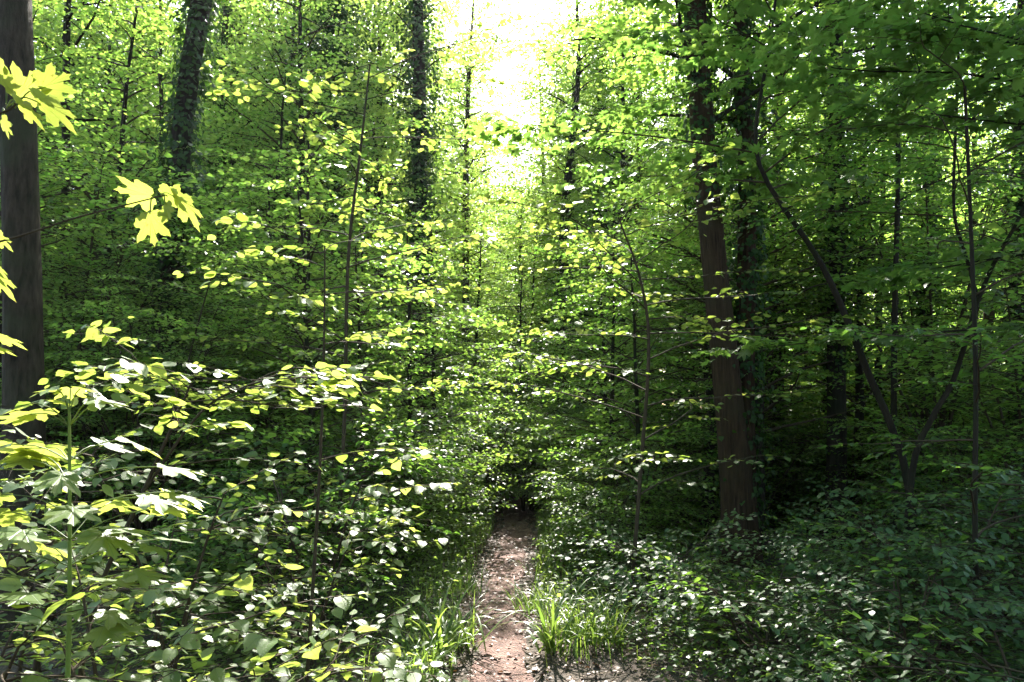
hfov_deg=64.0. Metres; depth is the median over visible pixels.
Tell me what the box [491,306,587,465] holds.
forest tree
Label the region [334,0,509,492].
ivy clad tree
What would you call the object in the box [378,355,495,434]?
hornbeam shrub
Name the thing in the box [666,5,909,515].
slender tree
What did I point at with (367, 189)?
young hornbeam
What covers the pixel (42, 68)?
forest tree
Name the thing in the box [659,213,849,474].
young hornbeam
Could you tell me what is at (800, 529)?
shaded bush
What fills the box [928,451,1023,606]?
shaded bush
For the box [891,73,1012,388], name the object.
young hornbeam
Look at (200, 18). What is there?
ivy clad tree
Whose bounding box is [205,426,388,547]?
hornbeam shrub
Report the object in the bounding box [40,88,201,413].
young hornbeam
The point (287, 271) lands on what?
young hornbeam
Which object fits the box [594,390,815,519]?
hornbeam shrub
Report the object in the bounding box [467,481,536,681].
path
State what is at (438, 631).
grass tuft
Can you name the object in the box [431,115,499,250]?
forest tree
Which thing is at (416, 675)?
sunlit bush
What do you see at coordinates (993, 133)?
forest tree
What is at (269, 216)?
young hornbeam
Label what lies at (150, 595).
sunlit bush
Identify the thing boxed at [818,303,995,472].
young hornbeam
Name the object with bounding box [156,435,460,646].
sunlit bush
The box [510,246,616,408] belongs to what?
forest tree
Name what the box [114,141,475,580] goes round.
young hornbeam
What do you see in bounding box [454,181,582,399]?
forest tree
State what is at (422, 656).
grass tuft
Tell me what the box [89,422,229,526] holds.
hornbeam shrub
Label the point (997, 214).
young hornbeam
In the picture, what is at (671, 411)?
hornbeam shrub
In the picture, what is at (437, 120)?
forest tree
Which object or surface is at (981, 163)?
forest tree
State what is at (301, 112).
young hornbeam
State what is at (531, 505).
hornbeam shrub
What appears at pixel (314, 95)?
sunlit hazel
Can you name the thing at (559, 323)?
young hornbeam
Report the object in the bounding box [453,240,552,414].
forest tree
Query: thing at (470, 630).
grass tuft
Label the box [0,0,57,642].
beech tree
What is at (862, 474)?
hornbeam shrub
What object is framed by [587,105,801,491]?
young hornbeam
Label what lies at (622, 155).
forest tree
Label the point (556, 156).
forest tree
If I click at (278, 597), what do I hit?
sunlit bush
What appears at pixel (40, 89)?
young maple
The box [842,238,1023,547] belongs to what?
hornbeam shrub
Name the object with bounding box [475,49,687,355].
forest tree
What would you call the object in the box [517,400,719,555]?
hornbeam shrub
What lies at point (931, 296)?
coppiced hazel
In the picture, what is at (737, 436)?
twin trunk tree
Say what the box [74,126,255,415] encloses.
young hornbeam
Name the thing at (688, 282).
coppiced hazel
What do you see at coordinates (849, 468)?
hornbeam shrub
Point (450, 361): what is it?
young hornbeam
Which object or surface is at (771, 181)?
forest tree
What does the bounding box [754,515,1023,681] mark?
shaded bush
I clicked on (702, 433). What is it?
hornbeam shrub
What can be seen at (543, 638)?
grass tuft
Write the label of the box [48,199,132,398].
young hornbeam
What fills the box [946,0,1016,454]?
slender tree
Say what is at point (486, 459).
hornbeam shrub
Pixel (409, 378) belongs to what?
young hornbeam
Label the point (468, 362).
young hornbeam
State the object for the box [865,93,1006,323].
young hornbeam
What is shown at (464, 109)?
forest tree
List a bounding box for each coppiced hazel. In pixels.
[0,108,281,561]
[0,223,307,565]
[166,290,403,545]
[577,162,934,464]
[734,118,1023,532]
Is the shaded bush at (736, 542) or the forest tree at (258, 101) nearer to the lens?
the shaded bush at (736, 542)
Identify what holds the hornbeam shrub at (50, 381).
on the ground at (557, 672)
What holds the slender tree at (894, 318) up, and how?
on the ground at (557, 672)
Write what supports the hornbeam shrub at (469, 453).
on the ground at (557, 672)
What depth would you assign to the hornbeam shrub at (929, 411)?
9.99 m
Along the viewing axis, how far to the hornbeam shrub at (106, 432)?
10.41 m
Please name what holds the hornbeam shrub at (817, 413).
on the ground at (557, 672)
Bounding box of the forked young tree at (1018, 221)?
[724,0,1023,629]
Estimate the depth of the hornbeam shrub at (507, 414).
15.87 m
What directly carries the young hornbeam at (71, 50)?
on the ground at (557, 672)
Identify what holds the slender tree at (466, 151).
on the ground at (557, 672)
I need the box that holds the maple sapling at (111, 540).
[0,386,208,680]
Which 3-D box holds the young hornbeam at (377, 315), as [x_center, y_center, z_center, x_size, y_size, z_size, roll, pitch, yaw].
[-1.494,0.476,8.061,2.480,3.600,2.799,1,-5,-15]
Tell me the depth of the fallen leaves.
6.48 m
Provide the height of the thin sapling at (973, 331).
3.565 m
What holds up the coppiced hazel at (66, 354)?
on the ground at (557, 672)
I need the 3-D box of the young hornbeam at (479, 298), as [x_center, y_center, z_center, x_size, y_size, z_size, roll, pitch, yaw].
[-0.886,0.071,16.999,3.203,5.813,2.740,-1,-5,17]
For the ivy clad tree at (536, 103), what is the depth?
20.14 m
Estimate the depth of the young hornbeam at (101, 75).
13.74 m
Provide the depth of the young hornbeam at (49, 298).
10.63 m
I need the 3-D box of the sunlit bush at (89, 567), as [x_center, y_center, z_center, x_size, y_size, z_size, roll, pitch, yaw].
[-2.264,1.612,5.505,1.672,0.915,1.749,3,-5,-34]
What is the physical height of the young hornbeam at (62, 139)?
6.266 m
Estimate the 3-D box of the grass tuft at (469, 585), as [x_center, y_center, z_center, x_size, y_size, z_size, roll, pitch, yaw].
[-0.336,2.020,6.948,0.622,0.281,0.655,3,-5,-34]
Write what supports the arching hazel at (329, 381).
on the ground at (557, 672)
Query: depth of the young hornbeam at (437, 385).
15.04 m
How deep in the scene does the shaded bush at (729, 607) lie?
4.67 m
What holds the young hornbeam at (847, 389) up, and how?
on the ground at (557, 672)
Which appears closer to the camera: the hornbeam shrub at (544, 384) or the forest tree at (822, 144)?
the hornbeam shrub at (544, 384)
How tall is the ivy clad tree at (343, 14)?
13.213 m
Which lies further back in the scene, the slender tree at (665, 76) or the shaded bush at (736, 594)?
the slender tree at (665, 76)
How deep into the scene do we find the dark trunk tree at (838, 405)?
9.47 m
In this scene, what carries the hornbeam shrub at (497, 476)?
on the ground at (557, 672)
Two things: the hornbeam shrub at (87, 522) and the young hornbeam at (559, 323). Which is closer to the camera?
the hornbeam shrub at (87, 522)
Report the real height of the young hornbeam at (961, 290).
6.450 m
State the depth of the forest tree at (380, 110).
16.13 m
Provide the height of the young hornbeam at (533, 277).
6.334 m
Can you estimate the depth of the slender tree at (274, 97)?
18.15 m
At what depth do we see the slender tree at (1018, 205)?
9.57 m
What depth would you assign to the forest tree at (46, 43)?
19.53 m
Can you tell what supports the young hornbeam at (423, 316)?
on the ground at (557, 672)
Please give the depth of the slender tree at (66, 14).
9.94 m
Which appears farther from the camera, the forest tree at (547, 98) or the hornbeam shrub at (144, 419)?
the forest tree at (547, 98)
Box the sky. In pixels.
[35,0,1016,408]
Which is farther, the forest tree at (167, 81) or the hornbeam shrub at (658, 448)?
the forest tree at (167, 81)
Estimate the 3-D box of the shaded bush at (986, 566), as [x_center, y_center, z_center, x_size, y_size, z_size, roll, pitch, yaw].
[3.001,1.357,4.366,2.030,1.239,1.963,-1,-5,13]
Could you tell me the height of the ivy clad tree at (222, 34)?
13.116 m
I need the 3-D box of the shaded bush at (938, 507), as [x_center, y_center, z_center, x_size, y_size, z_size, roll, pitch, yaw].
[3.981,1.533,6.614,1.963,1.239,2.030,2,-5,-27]
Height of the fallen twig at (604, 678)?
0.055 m
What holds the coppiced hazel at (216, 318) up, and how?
on the ground at (557, 672)
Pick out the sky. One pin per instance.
(529, 9)
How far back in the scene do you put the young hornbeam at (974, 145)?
13.38 m
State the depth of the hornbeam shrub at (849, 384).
13.42 m
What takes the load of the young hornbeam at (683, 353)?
on the ground at (557, 672)
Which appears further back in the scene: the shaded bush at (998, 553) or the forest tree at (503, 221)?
the forest tree at (503, 221)
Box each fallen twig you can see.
[468,650,500,659]
[481,605,514,615]
[581,666,633,679]
[610,664,630,681]
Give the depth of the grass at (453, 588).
6.66 m
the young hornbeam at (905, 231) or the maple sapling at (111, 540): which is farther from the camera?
the young hornbeam at (905, 231)
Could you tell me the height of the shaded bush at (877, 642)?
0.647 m
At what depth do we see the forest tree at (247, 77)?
19.71 m
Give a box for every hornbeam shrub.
[0,289,250,564]
[0,357,82,430]
[0,398,142,536]
[1,323,124,495]
[43,271,342,524]
[46,387,320,583]
[46,391,189,521]
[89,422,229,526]
[118,458,405,679]
[133,369,411,571]
[148,421,295,531]
[173,405,490,621]
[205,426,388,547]
[226,348,390,483]
[251,394,440,517]
[265,360,398,474]
[267,411,493,571]
[279,321,436,416]
[318,404,521,544]
[322,417,471,530]
[349,378,513,515]
[368,386,496,429]
[377,372,461,431]
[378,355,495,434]
[394,387,539,492]
[404,422,494,504]
[429,335,588,489]
[435,404,566,518]
[436,390,607,511]
[439,391,545,469]
[456,396,603,503]
[456,422,540,500]
[477,364,576,413]
[502,408,635,500]
[505,392,629,476]
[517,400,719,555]
[517,444,572,488]
[529,462,691,581]
[530,432,696,547]
[538,426,672,515]
[563,400,701,473]
[571,398,695,498]
[584,403,704,506]
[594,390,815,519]
[622,388,703,477]
[655,375,822,492]
[666,415,847,529]
[690,404,882,532]
[717,413,871,509]
[764,411,961,540]
[765,371,888,502]
[765,411,886,513]
[772,403,960,529]
[787,319,939,502]
[791,302,1001,509]
[809,396,1023,533]
[822,403,1023,586]
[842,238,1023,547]
[847,320,1004,480]
[853,350,1023,498]
[858,197,1023,551]
[897,388,1022,484]
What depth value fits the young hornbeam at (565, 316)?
16.72 m
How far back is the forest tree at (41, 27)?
15.22 m
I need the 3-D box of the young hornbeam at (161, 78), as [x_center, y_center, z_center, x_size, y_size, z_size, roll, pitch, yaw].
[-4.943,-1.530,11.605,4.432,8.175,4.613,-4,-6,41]
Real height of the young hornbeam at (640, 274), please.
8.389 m
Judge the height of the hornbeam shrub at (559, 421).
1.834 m
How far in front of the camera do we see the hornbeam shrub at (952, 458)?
6.79 m
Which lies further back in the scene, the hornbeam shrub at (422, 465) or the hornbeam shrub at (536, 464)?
the hornbeam shrub at (536, 464)
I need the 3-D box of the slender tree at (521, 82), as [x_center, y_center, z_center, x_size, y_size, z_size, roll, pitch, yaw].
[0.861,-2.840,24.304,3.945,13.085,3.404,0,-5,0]
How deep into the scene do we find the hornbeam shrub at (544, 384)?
17.79 m
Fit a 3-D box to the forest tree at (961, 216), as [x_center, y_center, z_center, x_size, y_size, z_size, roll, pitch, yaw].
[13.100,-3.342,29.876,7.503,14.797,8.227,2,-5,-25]
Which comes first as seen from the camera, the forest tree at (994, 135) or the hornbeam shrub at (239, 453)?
the hornbeam shrub at (239, 453)
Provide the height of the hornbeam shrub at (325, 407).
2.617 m
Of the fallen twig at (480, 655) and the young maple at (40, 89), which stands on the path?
the fallen twig at (480, 655)
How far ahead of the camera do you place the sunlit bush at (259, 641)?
2.66 m
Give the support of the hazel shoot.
on the ground at (557, 672)
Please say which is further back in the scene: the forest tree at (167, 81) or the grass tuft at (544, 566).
the forest tree at (167, 81)
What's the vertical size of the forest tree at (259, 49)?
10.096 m
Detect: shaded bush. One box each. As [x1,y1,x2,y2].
[552,508,772,626]
[614,535,973,681]
[625,538,839,646]
[737,513,968,640]
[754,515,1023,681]
[754,622,1023,681]
[760,480,1023,681]
[763,478,963,615]
[780,565,1023,681]
[817,450,1023,647]
[875,473,1023,597]
[876,490,1023,681]
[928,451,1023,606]
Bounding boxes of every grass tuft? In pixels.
[361,578,494,665]
[364,617,480,681]
[396,592,521,654]
[442,559,498,597]
[494,573,569,616]
[502,582,617,654]
[510,547,559,576]
[512,567,630,648]
[555,579,680,653]
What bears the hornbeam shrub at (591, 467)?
on the ground at (557, 672)
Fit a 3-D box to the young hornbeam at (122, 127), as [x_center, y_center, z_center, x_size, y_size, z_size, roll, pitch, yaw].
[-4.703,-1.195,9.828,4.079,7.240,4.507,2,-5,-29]
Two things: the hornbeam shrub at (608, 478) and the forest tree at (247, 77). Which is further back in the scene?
the forest tree at (247, 77)
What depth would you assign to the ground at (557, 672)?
5.68 m
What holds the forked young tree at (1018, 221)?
on the ground at (557, 672)
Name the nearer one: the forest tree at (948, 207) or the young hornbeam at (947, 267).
the young hornbeam at (947, 267)
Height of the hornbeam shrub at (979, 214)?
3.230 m
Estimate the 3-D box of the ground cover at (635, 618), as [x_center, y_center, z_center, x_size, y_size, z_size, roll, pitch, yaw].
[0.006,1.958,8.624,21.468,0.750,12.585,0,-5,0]
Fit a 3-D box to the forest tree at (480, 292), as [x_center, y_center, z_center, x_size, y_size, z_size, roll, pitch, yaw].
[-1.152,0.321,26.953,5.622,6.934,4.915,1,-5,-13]
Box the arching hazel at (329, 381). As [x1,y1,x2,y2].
[0,316,401,675]
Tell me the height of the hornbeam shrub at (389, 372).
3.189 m
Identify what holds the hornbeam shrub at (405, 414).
on the ground at (557, 672)
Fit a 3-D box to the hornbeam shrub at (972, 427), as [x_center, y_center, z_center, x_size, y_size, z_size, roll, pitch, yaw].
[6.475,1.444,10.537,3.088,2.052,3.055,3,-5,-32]
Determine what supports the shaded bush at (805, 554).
on the ground at (557, 672)
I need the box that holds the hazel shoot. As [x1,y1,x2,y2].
[173,210,448,681]
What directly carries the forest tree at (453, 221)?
on the ground at (557, 672)
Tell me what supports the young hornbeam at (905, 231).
on the ground at (557, 672)
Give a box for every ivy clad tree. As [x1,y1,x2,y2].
[118,0,323,435]
[119,0,236,551]
[200,0,476,326]
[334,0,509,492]
[501,0,646,413]
[508,0,680,430]
[880,0,984,527]
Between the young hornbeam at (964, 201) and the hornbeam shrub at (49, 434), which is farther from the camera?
the young hornbeam at (964, 201)
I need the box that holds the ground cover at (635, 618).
[0,483,1023,681]
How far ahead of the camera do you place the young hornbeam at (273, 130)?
11.70 m
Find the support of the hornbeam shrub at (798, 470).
on the ground at (557, 672)
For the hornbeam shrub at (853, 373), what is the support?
on the ground at (557, 672)
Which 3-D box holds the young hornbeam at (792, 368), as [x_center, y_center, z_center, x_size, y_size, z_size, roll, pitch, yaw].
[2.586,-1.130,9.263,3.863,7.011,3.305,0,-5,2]
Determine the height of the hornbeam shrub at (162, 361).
3.113 m
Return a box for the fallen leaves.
[344,505,811,681]
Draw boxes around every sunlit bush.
[0,406,252,681]
[0,429,363,681]
[0,483,209,680]
[0,515,369,681]
[0,547,213,681]
[0,569,417,681]
[27,519,310,640]
[62,594,468,681]
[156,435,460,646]
[161,493,453,681]
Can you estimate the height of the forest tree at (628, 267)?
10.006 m
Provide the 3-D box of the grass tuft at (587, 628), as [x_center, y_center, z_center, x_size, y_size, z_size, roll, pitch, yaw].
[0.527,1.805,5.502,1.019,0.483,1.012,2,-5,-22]
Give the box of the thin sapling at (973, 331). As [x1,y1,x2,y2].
[781,0,1023,676]
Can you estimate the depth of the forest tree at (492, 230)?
38.60 m
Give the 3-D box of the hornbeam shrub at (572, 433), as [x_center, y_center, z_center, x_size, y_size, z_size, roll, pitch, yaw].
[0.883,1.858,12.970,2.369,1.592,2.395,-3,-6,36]
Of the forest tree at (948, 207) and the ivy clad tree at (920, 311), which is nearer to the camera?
the ivy clad tree at (920, 311)
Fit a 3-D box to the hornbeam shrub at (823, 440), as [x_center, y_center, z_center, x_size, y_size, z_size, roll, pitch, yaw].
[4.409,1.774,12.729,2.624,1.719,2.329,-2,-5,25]
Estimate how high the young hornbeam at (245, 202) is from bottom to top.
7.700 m
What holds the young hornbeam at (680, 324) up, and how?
on the ground at (557, 672)
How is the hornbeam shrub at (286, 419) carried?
on the ground at (557, 672)
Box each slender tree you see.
[32,0,253,497]
[175,1,373,308]
[402,0,536,404]
[478,24,591,411]
[542,0,716,401]
[563,0,771,395]
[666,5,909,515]
[747,0,1023,577]
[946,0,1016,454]
[978,0,1023,479]
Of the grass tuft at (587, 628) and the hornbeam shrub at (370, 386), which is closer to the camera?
the grass tuft at (587, 628)
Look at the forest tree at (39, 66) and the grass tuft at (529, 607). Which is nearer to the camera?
the grass tuft at (529, 607)
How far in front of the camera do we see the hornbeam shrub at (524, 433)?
12.01 m
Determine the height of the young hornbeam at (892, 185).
7.756 m
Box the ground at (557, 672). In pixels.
[0,442,1023,681]
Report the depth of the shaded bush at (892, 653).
3.47 m
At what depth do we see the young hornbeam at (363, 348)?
14.33 m
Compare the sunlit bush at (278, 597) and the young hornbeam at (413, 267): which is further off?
the young hornbeam at (413, 267)
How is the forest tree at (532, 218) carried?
on the ground at (557, 672)
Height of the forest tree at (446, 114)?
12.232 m
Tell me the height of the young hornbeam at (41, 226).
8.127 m
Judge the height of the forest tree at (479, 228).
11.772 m
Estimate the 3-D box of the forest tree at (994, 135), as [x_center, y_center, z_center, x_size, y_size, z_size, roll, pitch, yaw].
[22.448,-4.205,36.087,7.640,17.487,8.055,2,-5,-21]
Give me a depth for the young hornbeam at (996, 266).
11.77 m
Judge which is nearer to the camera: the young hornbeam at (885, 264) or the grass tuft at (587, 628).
the grass tuft at (587, 628)
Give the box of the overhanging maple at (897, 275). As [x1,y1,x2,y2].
[600,0,1023,367]
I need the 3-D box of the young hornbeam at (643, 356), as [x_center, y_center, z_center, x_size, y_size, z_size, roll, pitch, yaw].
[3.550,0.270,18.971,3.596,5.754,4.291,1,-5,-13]
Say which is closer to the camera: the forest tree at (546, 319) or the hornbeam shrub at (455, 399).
the hornbeam shrub at (455, 399)
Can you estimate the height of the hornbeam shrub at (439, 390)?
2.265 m
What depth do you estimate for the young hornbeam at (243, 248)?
17.48 m
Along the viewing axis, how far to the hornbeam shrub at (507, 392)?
15.02 m
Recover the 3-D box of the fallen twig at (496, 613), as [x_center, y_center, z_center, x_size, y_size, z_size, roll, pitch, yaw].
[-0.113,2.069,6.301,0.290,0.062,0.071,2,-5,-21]
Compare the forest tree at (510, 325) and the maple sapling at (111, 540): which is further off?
the forest tree at (510, 325)
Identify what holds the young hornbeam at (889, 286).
on the ground at (557, 672)
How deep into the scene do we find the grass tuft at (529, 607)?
6.51 m
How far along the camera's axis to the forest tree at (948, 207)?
33.93 m
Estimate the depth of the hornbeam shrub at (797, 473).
10.63 m
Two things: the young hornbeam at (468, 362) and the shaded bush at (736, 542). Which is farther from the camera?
the young hornbeam at (468, 362)
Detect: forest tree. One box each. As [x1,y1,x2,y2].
[32,0,172,263]
[32,0,247,364]
[32,0,278,350]
[33,0,215,368]
[34,1,81,319]
[34,3,131,319]
[71,0,373,359]
[82,1,390,319]
[87,8,243,309]
[166,0,411,369]
[210,73,390,276]
[230,0,521,386]
[258,0,500,385]
[306,0,506,301]
[316,183,460,392]
[317,110,509,395]
[391,13,529,342]
[406,157,527,394]
[407,26,526,377]
[429,281,545,421]
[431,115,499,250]
[435,250,535,402]
[442,189,527,341]
[447,99,539,342]
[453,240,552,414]
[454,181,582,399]
[473,2,719,361]
[474,288,555,398]
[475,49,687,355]
[477,142,678,391]
[491,50,679,393]
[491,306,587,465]
[494,160,584,353]
[495,232,671,421]
[504,9,639,407]
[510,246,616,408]
[513,0,686,419]
[523,143,683,420]
[667,82,815,363]
[786,87,913,307]
[788,55,984,343]
[872,167,1008,318]
[904,127,1011,318]
[942,59,1011,212]
[948,83,1011,313]
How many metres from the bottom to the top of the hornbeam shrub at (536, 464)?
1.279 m
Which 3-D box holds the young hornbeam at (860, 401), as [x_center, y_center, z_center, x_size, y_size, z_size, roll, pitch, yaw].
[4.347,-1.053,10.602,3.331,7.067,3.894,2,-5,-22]
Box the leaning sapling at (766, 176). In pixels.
[462,0,1023,622]
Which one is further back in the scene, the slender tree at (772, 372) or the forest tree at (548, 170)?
the forest tree at (548, 170)
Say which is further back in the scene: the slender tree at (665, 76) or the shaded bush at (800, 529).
the slender tree at (665, 76)
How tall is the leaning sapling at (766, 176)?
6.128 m
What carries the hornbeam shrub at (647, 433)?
on the ground at (557, 672)
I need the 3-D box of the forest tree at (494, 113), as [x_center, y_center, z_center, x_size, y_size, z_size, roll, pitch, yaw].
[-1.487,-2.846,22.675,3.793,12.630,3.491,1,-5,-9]
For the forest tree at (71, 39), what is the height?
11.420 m
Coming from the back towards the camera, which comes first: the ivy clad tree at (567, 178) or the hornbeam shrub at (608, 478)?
the ivy clad tree at (567, 178)
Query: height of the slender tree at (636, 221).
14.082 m
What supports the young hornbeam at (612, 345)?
on the ground at (557, 672)
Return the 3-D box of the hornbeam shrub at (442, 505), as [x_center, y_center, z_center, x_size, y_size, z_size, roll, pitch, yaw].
[-1.361,1.493,8.180,2.332,1.566,2.357,-1,-5,9]
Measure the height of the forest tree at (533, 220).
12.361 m
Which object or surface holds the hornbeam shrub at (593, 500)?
on the ground at (557, 672)
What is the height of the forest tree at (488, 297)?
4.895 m
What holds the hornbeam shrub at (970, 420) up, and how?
on the ground at (557, 672)
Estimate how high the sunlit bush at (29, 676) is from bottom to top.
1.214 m
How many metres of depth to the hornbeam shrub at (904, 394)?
12.37 m
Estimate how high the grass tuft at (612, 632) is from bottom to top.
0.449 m
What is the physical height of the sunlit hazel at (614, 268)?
3.342 m
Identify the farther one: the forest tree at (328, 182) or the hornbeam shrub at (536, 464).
the forest tree at (328, 182)
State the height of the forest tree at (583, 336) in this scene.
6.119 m
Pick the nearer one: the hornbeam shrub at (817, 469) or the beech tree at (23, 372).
the beech tree at (23, 372)
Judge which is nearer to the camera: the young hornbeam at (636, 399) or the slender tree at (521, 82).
the young hornbeam at (636, 399)
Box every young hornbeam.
[0,0,204,488]
[0,0,296,532]
[0,107,75,398]
[0,127,157,468]
[0,182,126,397]
[34,0,231,398]
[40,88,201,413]
[41,0,316,398]
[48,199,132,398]
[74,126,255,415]
[87,92,502,558]
[114,0,466,417]
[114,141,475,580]
[115,103,343,416]
[121,44,403,439]
[130,141,428,510]
[191,143,318,361]
[217,234,371,356]
[223,210,497,570]
[254,195,500,486]
[290,293,431,418]
[311,196,551,532]
[318,178,458,385]
[348,206,529,499]
[387,300,503,412]
[397,352,467,476]
[429,208,547,419]
[439,253,607,470]
[440,333,505,393]
[457,213,607,474]
[472,202,718,517]
[487,212,631,423]
[500,200,696,475]
[504,216,781,538]
[521,0,907,536]
[567,0,941,557]
[571,102,820,448]
[579,112,727,393]
[581,156,768,499]
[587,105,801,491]
[595,246,703,448]
[600,0,950,474]
[627,24,905,421]
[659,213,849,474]
[687,10,986,427]
[689,53,963,506]
[725,7,1022,536]
[729,62,1007,519]
[808,176,994,383]
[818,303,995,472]
[846,168,1006,398]
[857,0,1011,397]
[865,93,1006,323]
[875,209,996,423]
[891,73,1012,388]
[912,94,1023,417]
[936,102,1012,368]
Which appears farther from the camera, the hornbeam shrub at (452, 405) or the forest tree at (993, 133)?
the forest tree at (993, 133)
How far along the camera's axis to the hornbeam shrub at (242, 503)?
5.33 m
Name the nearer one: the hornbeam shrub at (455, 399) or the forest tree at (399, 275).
the hornbeam shrub at (455, 399)
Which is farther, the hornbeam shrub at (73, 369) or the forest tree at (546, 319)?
the forest tree at (546, 319)
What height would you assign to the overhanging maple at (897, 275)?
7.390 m
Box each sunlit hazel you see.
[181,13,522,622]
[425,142,885,620]
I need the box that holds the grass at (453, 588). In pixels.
[260,503,745,681]
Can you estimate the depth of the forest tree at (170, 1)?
17.92 m
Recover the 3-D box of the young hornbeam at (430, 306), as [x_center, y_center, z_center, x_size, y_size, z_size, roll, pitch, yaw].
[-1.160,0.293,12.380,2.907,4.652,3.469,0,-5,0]
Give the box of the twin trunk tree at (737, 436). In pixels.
[497,0,916,578]
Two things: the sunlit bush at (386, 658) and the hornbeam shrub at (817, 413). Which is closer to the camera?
the sunlit bush at (386, 658)
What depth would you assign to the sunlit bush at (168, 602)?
3.88 m
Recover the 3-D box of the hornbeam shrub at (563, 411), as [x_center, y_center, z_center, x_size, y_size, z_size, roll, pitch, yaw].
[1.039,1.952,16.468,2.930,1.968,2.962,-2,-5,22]
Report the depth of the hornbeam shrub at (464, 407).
14.71 m
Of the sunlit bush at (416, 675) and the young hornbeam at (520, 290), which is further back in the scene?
the young hornbeam at (520, 290)
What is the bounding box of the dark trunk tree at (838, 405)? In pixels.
[658,0,1023,546]
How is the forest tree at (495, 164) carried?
on the ground at (557, 672)
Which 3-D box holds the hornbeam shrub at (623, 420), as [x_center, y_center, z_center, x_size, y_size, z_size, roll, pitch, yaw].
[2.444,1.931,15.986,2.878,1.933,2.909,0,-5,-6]
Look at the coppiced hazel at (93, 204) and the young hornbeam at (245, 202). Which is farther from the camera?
the young hornbeam at (245, 202)
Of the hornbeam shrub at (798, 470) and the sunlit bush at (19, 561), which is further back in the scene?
the hornbeam shrub at (798, 470)
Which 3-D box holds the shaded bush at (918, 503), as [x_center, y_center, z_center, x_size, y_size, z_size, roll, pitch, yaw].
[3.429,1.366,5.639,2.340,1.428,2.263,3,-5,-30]
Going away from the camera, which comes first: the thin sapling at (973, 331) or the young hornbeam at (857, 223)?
the thin sapling at (973, 331)
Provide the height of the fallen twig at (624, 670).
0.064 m
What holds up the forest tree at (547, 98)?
on the ground at (557, 672)
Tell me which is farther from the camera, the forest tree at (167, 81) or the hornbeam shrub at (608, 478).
the forest tree at (167, 81)
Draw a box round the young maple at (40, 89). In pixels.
[0,58,202,355]
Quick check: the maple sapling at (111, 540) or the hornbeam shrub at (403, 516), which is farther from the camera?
the hornbeam shrub at (403, 516)
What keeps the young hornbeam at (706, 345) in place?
on the ground at (557, 672)

